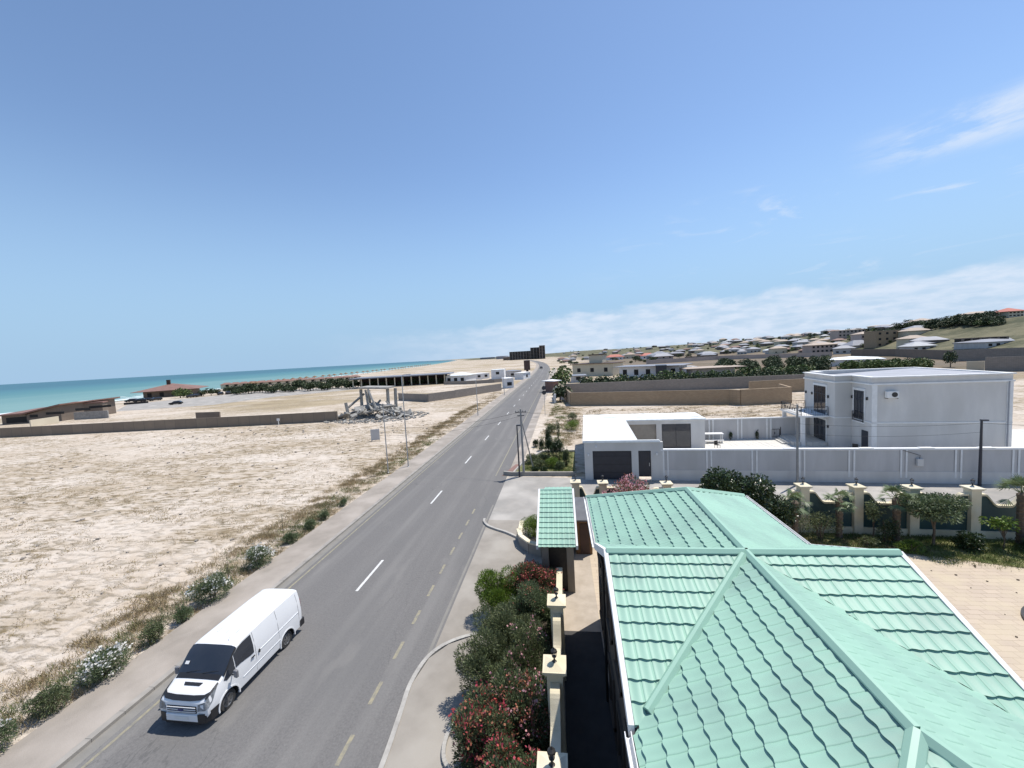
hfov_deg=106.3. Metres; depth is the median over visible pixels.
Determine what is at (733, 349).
town house
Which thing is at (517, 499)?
side street
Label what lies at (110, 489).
dry field scrub
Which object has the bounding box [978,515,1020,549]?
lemon tree
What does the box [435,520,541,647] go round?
parking apron
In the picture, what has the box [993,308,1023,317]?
hill villa
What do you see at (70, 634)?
sand ridge
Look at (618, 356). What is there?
red roofed house
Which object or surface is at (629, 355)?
town house
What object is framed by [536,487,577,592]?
tiled gate
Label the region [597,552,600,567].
window
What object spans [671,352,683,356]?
town house
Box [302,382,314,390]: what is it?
beach tree
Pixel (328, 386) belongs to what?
beach tree
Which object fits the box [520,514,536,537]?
clipped bush
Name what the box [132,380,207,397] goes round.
beach restaurant
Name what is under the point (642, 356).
red roofed house
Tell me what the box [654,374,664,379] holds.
hedge tree
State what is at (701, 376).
hedge tree
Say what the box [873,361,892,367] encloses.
grove tree
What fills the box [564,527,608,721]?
walkway
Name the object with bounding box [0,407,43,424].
beach pavilion
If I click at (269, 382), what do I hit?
beach hut
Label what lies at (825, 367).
grove tree
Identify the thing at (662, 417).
overhead wire
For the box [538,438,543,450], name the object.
garden shrub
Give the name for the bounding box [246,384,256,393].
beach tree
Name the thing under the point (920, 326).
town house
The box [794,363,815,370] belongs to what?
hedge tree
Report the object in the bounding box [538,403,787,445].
roadside scrub
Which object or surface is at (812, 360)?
grove tree
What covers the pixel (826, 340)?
town house
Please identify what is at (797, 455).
utility pole
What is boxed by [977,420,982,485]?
utility pole
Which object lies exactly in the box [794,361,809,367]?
grove tree
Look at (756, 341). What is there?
town house
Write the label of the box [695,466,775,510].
bay tree
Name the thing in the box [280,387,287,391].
beach tree
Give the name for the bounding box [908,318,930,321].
hill villa
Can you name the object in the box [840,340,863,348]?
grey house
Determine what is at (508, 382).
white kiosk
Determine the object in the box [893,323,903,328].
hillside tree
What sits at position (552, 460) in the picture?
garden shrub
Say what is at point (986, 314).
hillside tree
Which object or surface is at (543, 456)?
garden shrub
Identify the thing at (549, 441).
garden shrub
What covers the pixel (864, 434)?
door
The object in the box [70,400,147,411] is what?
beach annex
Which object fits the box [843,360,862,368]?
grove tree
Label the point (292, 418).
boundary wall
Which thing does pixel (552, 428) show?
wild bush
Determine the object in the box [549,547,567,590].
door
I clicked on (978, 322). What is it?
hillside tree
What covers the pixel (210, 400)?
car park
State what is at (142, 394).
surf
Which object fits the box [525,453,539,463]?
garden shrub
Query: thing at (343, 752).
edge line markings
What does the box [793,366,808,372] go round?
hedge tree
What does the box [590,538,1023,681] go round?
courtyard
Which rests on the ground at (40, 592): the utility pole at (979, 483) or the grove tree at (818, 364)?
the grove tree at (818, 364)
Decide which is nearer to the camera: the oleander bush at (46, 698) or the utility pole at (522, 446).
the oleander bush at (46, 698)
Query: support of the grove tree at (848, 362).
on the ground at (40, 592)
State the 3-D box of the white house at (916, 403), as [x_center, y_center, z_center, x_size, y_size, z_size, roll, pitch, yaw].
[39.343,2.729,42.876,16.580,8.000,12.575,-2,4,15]
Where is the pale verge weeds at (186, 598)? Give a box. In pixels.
[0,489,362,722]
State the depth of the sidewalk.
16.67 m
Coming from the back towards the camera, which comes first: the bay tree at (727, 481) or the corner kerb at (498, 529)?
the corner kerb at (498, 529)
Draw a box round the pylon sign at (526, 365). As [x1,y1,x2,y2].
[524,360,529,371]
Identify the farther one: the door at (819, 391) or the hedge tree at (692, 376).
the hedge tree at (692, 376)
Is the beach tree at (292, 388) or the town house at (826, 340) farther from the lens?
the town house at (826, 340)
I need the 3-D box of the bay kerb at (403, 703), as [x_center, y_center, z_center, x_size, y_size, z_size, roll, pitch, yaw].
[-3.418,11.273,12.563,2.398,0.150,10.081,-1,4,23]
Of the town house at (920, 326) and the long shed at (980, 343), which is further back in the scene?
the town house at (920, 326)
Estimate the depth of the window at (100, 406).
124.09 m
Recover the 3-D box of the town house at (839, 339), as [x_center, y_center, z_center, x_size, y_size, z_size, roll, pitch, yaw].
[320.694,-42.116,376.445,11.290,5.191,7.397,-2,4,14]
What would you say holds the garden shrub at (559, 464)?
on the garden lawn at (569, 463)
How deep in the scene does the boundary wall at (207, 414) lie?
92.78 m
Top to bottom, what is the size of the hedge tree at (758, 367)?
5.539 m
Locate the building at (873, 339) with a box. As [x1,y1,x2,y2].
[864,330,897,347]
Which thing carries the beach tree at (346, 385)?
on the ground at (40, 592)
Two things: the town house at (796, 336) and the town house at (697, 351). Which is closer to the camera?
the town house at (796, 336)
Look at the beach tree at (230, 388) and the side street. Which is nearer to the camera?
the side street
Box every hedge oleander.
[448,678,519,767]
[453,627,535,704]
[470,601,543,660]
[474,565,517,614]
[476,732,539,767]
[481,665,549,762]
[504,559,563,608]
[507,613,550,693]
[509,579,557,638]
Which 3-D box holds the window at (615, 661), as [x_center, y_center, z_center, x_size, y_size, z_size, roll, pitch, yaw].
[2.684,6.840,9.816,0.089,1.540,1.040,-3,4,7]
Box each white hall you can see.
[446,372,475,380]
[476,373,489,378]
[491,369,505,378]
[506,370,521,376]
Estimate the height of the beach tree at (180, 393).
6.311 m
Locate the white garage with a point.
(619, 445)
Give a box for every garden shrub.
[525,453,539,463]
[531,459,548,467]
[531,466,539,471]
[532,439,538,446]
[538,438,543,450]
[538,452,548,460]
[540,466,547,470]
[544,426,550,442]
[544,436,552,454]
[545,456,558,467]
[549,438,563,458]
[554,461,564,469]
[562,448,569,465]
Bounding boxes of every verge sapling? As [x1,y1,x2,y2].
[221,547,233,581]
[275,510,289,535]
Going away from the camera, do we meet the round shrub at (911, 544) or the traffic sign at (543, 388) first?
the round shrub at (911, 544)
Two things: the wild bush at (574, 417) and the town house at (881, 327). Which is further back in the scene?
the town house at (881, 327)
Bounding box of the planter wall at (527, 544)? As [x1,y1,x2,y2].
[516,520,541,556]
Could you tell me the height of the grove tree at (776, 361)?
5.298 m
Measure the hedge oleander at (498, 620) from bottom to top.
2.585 m
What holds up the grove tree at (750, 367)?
on the ground at (40, 592)
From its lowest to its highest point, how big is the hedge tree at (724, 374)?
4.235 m
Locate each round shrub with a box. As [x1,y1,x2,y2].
[892,539,926,553]
[951,529,986,551]
[1017,536,1023,551]
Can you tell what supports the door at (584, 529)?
in the guard booth
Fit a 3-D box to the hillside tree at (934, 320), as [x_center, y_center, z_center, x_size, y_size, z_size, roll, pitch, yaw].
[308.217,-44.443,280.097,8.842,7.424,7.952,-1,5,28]
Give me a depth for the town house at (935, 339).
240.19 m
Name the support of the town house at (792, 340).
on the ground at (40, 592)
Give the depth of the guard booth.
22.80 m
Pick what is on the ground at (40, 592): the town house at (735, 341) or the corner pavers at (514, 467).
the town house at (735, 341)
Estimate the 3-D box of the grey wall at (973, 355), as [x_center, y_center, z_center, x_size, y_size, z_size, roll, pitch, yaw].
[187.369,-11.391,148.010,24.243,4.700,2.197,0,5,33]
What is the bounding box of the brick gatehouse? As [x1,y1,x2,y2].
[543,379,561,391]
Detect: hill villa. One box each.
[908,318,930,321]
[961,311,986,314]
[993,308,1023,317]
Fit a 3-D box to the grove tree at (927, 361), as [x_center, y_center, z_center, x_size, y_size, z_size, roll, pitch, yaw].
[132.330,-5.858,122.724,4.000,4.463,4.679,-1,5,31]
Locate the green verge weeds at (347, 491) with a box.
[0,434,438,725]
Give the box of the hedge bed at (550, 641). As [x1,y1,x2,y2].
[463,595,551,767]
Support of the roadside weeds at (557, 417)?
on the ground at (40, 592)
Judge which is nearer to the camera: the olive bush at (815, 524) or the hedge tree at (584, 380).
the olive bush at (815, 524)
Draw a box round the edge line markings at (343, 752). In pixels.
[81,368,548,767]
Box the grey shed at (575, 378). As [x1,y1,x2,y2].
[569,374,586,382]
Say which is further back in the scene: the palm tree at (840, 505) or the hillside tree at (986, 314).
the hillside tree at (986, 314)
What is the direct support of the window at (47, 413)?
in the beach pavilion at (64, 411)
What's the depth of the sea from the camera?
662.06 m
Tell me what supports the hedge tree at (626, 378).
on the ground at (40, 592)
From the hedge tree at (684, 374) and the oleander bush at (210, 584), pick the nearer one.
the oleander bush at (210, 584)
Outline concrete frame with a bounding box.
[953,336,1008,343]
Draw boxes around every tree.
[172,388,187,397]
[182,389,192,396]
[204,388,214,395]
[227,385,235,391]
[230,389,241,394]
[241,383,251,393]
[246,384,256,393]
[259,383,269,392]
[266,386,278,392]
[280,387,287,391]
[288,386,297,391]
[292,379,301,389]
[296,380,306,387]
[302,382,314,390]
[315,381,324,389]
[319,383,333,389]
[324,378,335,384]
[342,379,351,386]
[344,382,355,388]
[549,366,571,384]
[552,383,572,401]
[577,376,591,382]
[595,375,608,380]
[601,379,618,381]
[613,373,628,380]
[619,378,633,381]
[623,375,637,380]
[634,377,648,380]
[640,374,653,380]
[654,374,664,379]
[657,369,676,376]
[663,376,681,379]
[672,373,683,378]
[676,371,688,378]
[688,373,696,378]
[693,375,709,378]
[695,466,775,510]
[703,371,714,377]
[717,372,729,376]
[725,359,737,367]
[729,371,743,376]
[732,366,752,374]
[744,363,754,370]
[747,369,764,374]
[753,366,764,372]
[753,373,771,375]
[762,368,779,374]
[765,366,783,372]
[767,494,801,527]
[768,372,788,375]
[769,362,783,367]
[770,359,781,362]
[780,365,798,374]
[780,488,811,532]
[787,372,803,374]
[789,360,800,369]
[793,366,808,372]
[794,356,808,363]
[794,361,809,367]
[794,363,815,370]
[808,358,822,365]
[811,362,823,370]
[816,365,829,370]
[821,359,830,365]
[822,488,856,538]
[835,360,853,369]
[839,361,854,369]
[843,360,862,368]
[852,362,865,368]
[859,359,872,365]
[864,499,886,535]
[867,359,888,368]
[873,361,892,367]
[874,484,918,541]
[881,360,897,367]
[889,357,906,365]
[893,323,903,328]
[898,492,972,545]
[905,358,927,366]
[907,321,921,325]
[912,357,931,367]
[924,359,934,367]
[926,318,941,324]
[943,351,958,366]
[948,313,966,319]
[948,318,961,326]
[972,319,987,325]
[978,312,994,318]
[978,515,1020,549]
[979,316,993,321]
[983,310,999,316]
[991,321,1006,324]
[994,473,1023,544]
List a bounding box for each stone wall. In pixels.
[561,384,791,405]
[563,374,804,392]
[749,379,804,391]
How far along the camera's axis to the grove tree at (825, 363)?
147.78 m
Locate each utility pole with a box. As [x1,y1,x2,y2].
[515,409,533,471]
[516,426,520,476]
[796,404,798,482]
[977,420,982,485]
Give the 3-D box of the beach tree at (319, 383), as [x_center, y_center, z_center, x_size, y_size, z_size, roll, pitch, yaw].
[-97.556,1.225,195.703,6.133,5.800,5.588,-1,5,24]
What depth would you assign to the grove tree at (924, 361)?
122.75 m
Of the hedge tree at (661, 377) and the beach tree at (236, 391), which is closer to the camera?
the hedge tree at (661, 377)
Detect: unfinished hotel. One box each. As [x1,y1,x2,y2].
[509,351,530,359]
[530,347,539,358]
[539,345,544,358]
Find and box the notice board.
[370,429,379,440]
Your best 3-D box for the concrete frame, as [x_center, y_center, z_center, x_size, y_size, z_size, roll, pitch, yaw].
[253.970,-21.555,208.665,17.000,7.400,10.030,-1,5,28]
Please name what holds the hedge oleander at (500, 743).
on the hedge bed at (550, 641)
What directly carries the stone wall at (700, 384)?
on the ground at (40, 592)
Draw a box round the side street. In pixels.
[489,476,1023,519]
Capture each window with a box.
[6,416,26,422]
[46,411,63,414]
[75,408,90,410]
[89,405,110,407]
[124,401,147,404]
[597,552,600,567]
[599,576,603,629]
[602,556,605,594]
[605,573,612,644]
[605,606,608,659]
[608,652,616,732]
[613,627,622,697]
[616,700,625,767]
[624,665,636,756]
[662,424,690,447]
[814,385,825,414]
[814,417,825,440]
[854,390,863,421]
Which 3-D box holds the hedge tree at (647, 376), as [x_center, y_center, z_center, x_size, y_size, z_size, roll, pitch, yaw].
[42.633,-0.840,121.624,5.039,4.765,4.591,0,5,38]
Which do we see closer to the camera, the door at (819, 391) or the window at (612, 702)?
the window at (612, 702)
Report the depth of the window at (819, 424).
44.55 m
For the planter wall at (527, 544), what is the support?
on the parking apron
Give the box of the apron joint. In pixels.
[427,505,493,654]
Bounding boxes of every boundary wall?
[0,411,337,437]
[195,412,220,417]
[398,384,501,401]
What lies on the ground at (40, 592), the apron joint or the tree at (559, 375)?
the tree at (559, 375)
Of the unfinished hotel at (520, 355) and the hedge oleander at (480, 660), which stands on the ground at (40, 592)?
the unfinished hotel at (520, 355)
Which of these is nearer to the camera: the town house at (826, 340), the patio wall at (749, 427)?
the patio wall at (749, 427)
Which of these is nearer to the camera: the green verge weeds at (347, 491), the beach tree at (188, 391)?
the green verge weeds at (347, 491)
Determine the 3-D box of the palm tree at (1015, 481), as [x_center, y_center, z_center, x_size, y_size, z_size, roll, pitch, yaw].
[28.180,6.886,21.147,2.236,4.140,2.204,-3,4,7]
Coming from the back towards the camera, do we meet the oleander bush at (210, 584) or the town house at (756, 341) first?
the town house at (756, 341)
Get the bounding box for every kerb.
[49,370,536,767]
[378,632,481,767]
[441,689,487,767]
[483,518,517,538]
[503,450,574,475]
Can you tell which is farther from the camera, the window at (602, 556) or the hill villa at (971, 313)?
the hill villa at (971, 313)
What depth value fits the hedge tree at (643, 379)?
117.38 m
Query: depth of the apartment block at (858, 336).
314.73 m
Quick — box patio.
[705,429,1023,447]
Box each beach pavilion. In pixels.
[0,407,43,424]
[20,397,119,422]
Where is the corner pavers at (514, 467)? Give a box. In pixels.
[502,464,517,475]
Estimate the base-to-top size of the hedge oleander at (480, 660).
2.633 m
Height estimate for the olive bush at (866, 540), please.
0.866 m
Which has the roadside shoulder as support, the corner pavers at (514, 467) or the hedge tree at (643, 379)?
the corner pavers at (514, 467)
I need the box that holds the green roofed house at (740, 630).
[584,487,1023,767]
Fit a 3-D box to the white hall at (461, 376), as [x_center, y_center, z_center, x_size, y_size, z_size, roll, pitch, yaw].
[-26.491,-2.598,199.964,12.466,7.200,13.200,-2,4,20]
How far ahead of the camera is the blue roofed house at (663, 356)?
405.94 m
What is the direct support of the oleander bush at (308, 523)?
on the ground at (40, 592)
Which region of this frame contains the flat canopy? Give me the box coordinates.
[680,365,745,375]
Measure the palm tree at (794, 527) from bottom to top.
3.249 m
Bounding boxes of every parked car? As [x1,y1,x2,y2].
[124,398,136,401]
[133,398,146,401]
[148,397,162,400]
[168,401,182,404]
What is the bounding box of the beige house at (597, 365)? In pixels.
[570,354,625,375]
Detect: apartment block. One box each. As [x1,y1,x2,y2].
[830,329,864,339]
[851,332,863,340]
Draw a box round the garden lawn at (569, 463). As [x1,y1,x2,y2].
[516,452,574,471]
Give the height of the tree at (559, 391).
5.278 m
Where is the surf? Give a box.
[0,368,400,414]
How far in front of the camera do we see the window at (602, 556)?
13.52 m
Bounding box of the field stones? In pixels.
[10,421,437,653]
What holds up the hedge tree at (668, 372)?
on the ground at (40, 592)
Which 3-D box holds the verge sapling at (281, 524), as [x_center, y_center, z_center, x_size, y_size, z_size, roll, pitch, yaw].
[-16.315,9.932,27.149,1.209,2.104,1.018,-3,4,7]
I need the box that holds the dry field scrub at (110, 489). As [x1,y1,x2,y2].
[0,419,440,691]
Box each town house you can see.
[625,353,634,358]
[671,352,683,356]
[694,349,703,353]
[697,351,717,356]
[700,353,716,356]
[716,345,729,349]
[728,348,739,351]
[731,340,742,343]
[737,350,746,354]
[745,347,761,352]
[753,339,764,344]
[760,342,773,346]
[768,346,786,353]
[773,344,789,347]
[774,339,787,345]
[781,335,790,338]
[787,338,803,344]
[790,345,801,350]
[791,335,801,338]
[792,340,809,345]
[815,339,829,341]
[830,338,846,341]
[832,345,855,353]
[873,325,888,329]
[896,335,926,348]
[898,327,932,337]
[898,342,935,349]
[902,325,929,329]
[904,341,935,344]
[910,336,949,342]
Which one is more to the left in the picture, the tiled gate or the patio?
the tiled gate
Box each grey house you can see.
[801,342,837,352]
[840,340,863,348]
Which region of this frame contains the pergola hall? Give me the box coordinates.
[349,372,453,388]
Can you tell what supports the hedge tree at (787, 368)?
on the ground at (40, 592)
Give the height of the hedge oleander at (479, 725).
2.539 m
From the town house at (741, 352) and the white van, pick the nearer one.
the white van
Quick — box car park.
[117,387,357,410]
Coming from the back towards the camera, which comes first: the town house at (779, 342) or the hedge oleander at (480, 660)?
the town house at (779, 342)
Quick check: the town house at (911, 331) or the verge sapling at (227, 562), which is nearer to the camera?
the verge sapling at (227, 562)
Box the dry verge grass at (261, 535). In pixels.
[0,392,502,748]
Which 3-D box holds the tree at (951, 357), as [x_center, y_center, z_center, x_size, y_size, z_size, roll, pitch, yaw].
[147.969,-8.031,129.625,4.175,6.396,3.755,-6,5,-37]
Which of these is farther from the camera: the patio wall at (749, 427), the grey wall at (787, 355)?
the grey wall at (787, 355)
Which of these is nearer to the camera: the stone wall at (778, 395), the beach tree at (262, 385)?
the stone wall at (778, 395)
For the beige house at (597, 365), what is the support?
on the ground at (40, 592)
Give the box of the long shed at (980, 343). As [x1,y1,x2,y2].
[954,338,1014,348]
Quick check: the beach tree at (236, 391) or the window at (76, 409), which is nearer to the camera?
the window at (76, 409)
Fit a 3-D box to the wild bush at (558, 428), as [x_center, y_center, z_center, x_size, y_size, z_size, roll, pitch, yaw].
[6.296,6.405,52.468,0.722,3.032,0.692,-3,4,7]
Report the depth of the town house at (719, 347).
577.42 m
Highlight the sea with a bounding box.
[0,360,456,413]
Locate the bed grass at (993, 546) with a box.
[799,531,1023,569]
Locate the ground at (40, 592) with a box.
[0,316,1023,754]
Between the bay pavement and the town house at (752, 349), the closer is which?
the bay pavement
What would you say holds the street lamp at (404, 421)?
on the ground at (40, 592)
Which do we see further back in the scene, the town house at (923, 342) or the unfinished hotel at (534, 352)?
the unfinished hotel at (534, 352)
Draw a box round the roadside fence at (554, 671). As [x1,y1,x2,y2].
[537,567,567,767]
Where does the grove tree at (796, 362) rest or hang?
on the ground at (40, 592)
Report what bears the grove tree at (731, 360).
on the ground at (40, 592)
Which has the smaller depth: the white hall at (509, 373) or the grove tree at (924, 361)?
the grove tree at (924, 361)
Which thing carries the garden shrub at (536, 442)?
on the ground at (40, 592)
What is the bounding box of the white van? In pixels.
[159,589,303,724]
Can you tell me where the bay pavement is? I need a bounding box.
[384,636,486,767]
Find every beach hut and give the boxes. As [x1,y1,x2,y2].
[220,383,229,388]
[228,382,239,387]
[263,380,273,384]
[272,379,280,384]
[281,379,290,383]
[306,377,315,382]
[315,377,324,381]
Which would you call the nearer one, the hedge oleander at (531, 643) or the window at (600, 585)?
the hedge oleander at (531, 643)
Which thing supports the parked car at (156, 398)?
on the ground at (40, 592)
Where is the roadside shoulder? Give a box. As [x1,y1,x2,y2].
[511,368,556,467]
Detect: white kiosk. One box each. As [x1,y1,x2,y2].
[502,377,513,387]
[514,372,530,379]
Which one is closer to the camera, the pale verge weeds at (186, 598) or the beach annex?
the pale verge weeds at (186, 598)
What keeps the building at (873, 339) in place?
on the ground at (40, 592)
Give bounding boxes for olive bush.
[798,510,845,540]
[857,535,879,546]
[874,517,903,542]
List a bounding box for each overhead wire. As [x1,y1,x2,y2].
[525,408,794,417]
[799,432,977,436]
[808,423,976,426]
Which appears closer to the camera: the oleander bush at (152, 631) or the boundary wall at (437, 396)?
the oleander bush at (152, 631)
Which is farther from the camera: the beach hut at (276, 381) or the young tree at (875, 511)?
the beach hut at (276, 381)
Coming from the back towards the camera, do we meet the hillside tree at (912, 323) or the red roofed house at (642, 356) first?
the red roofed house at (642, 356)
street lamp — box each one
[383,404,391,473]
[401,374,410,466]
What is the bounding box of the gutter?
[62,361,538,767]
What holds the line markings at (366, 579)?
on the road
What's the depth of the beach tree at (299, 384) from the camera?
203.58 m
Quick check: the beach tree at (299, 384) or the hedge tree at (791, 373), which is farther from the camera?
the beach tree at (299, 384)
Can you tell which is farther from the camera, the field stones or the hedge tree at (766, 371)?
the hedge tree at (766, 371)
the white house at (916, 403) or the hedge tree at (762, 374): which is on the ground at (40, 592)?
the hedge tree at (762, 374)
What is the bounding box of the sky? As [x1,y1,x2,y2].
[0,0,1023,384]
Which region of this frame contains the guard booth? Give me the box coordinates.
[574,497,592,554]
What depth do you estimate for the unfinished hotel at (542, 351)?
1055.27 m
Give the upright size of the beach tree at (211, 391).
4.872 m
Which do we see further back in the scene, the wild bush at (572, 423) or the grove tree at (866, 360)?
the grove tree at (866, 360)
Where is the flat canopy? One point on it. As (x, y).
(705, 369)
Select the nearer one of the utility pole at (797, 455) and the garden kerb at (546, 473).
the utility pole at (797, 455)
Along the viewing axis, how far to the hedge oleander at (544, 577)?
18.04 m
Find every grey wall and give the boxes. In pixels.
[444,378,501,384]
[646,352,831,363]
[851,349,952,359]
[953,347,1023,361]
[966,361,984,370]
[985,356,1023,371]
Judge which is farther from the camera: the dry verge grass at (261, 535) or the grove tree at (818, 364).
the grove tree at (818, 364)
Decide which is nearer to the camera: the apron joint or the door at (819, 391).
the apron joint
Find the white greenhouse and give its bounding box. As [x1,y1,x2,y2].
[829,356,886,366]
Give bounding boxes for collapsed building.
[338,386,411,420]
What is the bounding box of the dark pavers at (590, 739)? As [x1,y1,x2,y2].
[564,631,618,767]
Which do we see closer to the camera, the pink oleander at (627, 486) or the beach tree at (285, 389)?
the pink oleander at (627, 486)
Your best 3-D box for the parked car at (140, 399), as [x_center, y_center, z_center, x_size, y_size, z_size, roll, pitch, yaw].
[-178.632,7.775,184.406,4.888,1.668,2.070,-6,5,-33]
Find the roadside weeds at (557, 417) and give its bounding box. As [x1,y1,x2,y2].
[533,399,573,449]
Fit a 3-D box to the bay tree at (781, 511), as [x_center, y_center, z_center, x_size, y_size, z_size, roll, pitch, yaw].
[15.835,7.974,23.032,2.097,3.142,2.396,-3,4,7]
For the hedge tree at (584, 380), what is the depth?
122.00 m
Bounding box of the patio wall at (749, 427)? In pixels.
[705,416,809,439]
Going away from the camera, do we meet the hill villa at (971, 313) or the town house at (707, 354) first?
the hill villa at (971, 313)
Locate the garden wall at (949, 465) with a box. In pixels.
[661,447,1023,483]
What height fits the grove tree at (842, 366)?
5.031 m
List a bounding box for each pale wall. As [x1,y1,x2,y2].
[29,416,58,426]
[73,410,108,419]
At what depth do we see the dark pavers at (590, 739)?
13.03 m
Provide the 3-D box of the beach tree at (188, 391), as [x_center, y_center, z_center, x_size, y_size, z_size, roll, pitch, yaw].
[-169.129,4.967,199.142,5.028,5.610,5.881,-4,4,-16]
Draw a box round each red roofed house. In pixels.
[606,354,623,359]
[640,353,650,358]
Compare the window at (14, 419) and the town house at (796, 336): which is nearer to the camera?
the window at (14, 419)
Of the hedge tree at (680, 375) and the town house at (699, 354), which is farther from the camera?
the town house at (699, 354)
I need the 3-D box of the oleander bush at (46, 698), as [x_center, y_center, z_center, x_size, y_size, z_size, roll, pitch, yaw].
[-16.780,11.475,13.984,1.323,1.088,1.279,-6,5,-34]
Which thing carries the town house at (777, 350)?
on the ground at (40, 592)
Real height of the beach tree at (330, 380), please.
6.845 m
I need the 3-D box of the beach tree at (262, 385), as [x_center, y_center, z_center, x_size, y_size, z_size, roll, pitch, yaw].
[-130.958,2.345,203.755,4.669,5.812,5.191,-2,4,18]
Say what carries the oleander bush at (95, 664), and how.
on the ground at (40, 592)
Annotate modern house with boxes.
[617,363,692,377]
[655,364,666,377]
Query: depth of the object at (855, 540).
22.36 m
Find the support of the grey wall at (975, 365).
on the ground at (40, 592)
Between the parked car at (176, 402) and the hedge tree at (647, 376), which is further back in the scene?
the parked car at (176, 402)
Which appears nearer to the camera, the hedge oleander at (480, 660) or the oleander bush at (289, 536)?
the hedge oleander at (480, 660)
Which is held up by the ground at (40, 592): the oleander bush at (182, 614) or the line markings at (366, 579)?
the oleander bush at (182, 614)
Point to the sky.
(187, 186)
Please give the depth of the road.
16.98 m
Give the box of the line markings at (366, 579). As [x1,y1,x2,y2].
[356,379,536,590]
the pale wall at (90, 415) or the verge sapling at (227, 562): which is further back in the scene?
the pale wall at (90, 415)
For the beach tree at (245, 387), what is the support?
on the ground at (40, 592)
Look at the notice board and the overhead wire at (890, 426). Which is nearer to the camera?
the overhead wire at (890, 426)
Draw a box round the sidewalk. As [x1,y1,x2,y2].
[0,361,537,767]
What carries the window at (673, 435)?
in the white garage
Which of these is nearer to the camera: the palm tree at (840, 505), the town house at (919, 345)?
the palm tree at (840, 505)
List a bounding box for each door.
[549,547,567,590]
[579,524,589,553]
[593,451,631,478]
[638,451,650,476]
[861,430,867,446]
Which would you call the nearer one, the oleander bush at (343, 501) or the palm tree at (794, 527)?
the palm tree at (794, 527)
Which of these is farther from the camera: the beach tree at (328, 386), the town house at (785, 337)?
the town house at (785, 337)
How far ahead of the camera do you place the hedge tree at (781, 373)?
112.53 m
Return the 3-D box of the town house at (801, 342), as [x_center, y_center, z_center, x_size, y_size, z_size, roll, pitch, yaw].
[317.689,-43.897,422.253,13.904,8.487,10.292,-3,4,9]
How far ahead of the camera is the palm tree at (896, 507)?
22.16 m
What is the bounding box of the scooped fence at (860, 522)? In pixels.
[570,475,1023,539]
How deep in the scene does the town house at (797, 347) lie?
382.28 m
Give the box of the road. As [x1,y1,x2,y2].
[75,360,549,767]
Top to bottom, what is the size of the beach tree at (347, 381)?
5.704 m
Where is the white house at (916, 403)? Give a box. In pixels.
[774,367,1016,447]
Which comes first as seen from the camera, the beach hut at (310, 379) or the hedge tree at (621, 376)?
the hedge tree at (621, 376)
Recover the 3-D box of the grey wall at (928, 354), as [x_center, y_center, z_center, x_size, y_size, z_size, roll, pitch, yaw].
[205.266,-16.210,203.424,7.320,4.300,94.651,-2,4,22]
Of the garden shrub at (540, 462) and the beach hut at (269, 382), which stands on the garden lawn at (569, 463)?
the garden shrub at (540, 462)
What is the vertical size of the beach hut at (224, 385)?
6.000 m
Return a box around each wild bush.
[545,424,556,431]
[556,422,560,441]
[564,420,578,430]
[567,412,577,420]
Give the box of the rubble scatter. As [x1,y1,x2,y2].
[323,411,428,423]
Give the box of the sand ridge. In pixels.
[0,429,434,682]
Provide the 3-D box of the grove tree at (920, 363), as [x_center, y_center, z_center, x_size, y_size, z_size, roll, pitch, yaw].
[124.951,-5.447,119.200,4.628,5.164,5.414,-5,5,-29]
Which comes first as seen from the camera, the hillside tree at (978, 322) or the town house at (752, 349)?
the hillside tree at (978, 322)
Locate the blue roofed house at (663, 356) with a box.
[652,353,673,358]
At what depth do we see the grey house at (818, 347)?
317.99 m
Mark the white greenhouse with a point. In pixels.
(838, 360)
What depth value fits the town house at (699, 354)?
347.75 m
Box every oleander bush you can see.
[0,717,20,755]
[21,675,77,719]
[73,641,132,688]
[136,620,167,646]
[172,603,193,623]
[184,570,233,604]
[244,542,276,568]
[282,530,300,543]
[304,518,316,529]
[318,509,329,519]
[339,498,346,505]
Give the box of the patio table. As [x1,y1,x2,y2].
[705,432,723,439]
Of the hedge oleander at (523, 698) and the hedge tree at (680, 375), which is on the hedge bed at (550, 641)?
the hedge oleander at (523, 698)
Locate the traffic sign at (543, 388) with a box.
[542,386,545,405]
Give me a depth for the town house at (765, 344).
496.03 m
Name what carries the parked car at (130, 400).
on the ground at (40, 592)
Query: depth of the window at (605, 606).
13.74 m
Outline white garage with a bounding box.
[583,412,705,479]
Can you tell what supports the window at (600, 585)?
in the green roofed house at (740, 630)
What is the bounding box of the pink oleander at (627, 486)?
[602,473,651,493]
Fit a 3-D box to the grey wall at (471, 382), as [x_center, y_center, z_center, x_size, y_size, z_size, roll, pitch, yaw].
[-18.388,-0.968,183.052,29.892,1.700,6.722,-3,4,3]
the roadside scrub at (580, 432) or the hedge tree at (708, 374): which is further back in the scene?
the hedge tree at (708, 374)

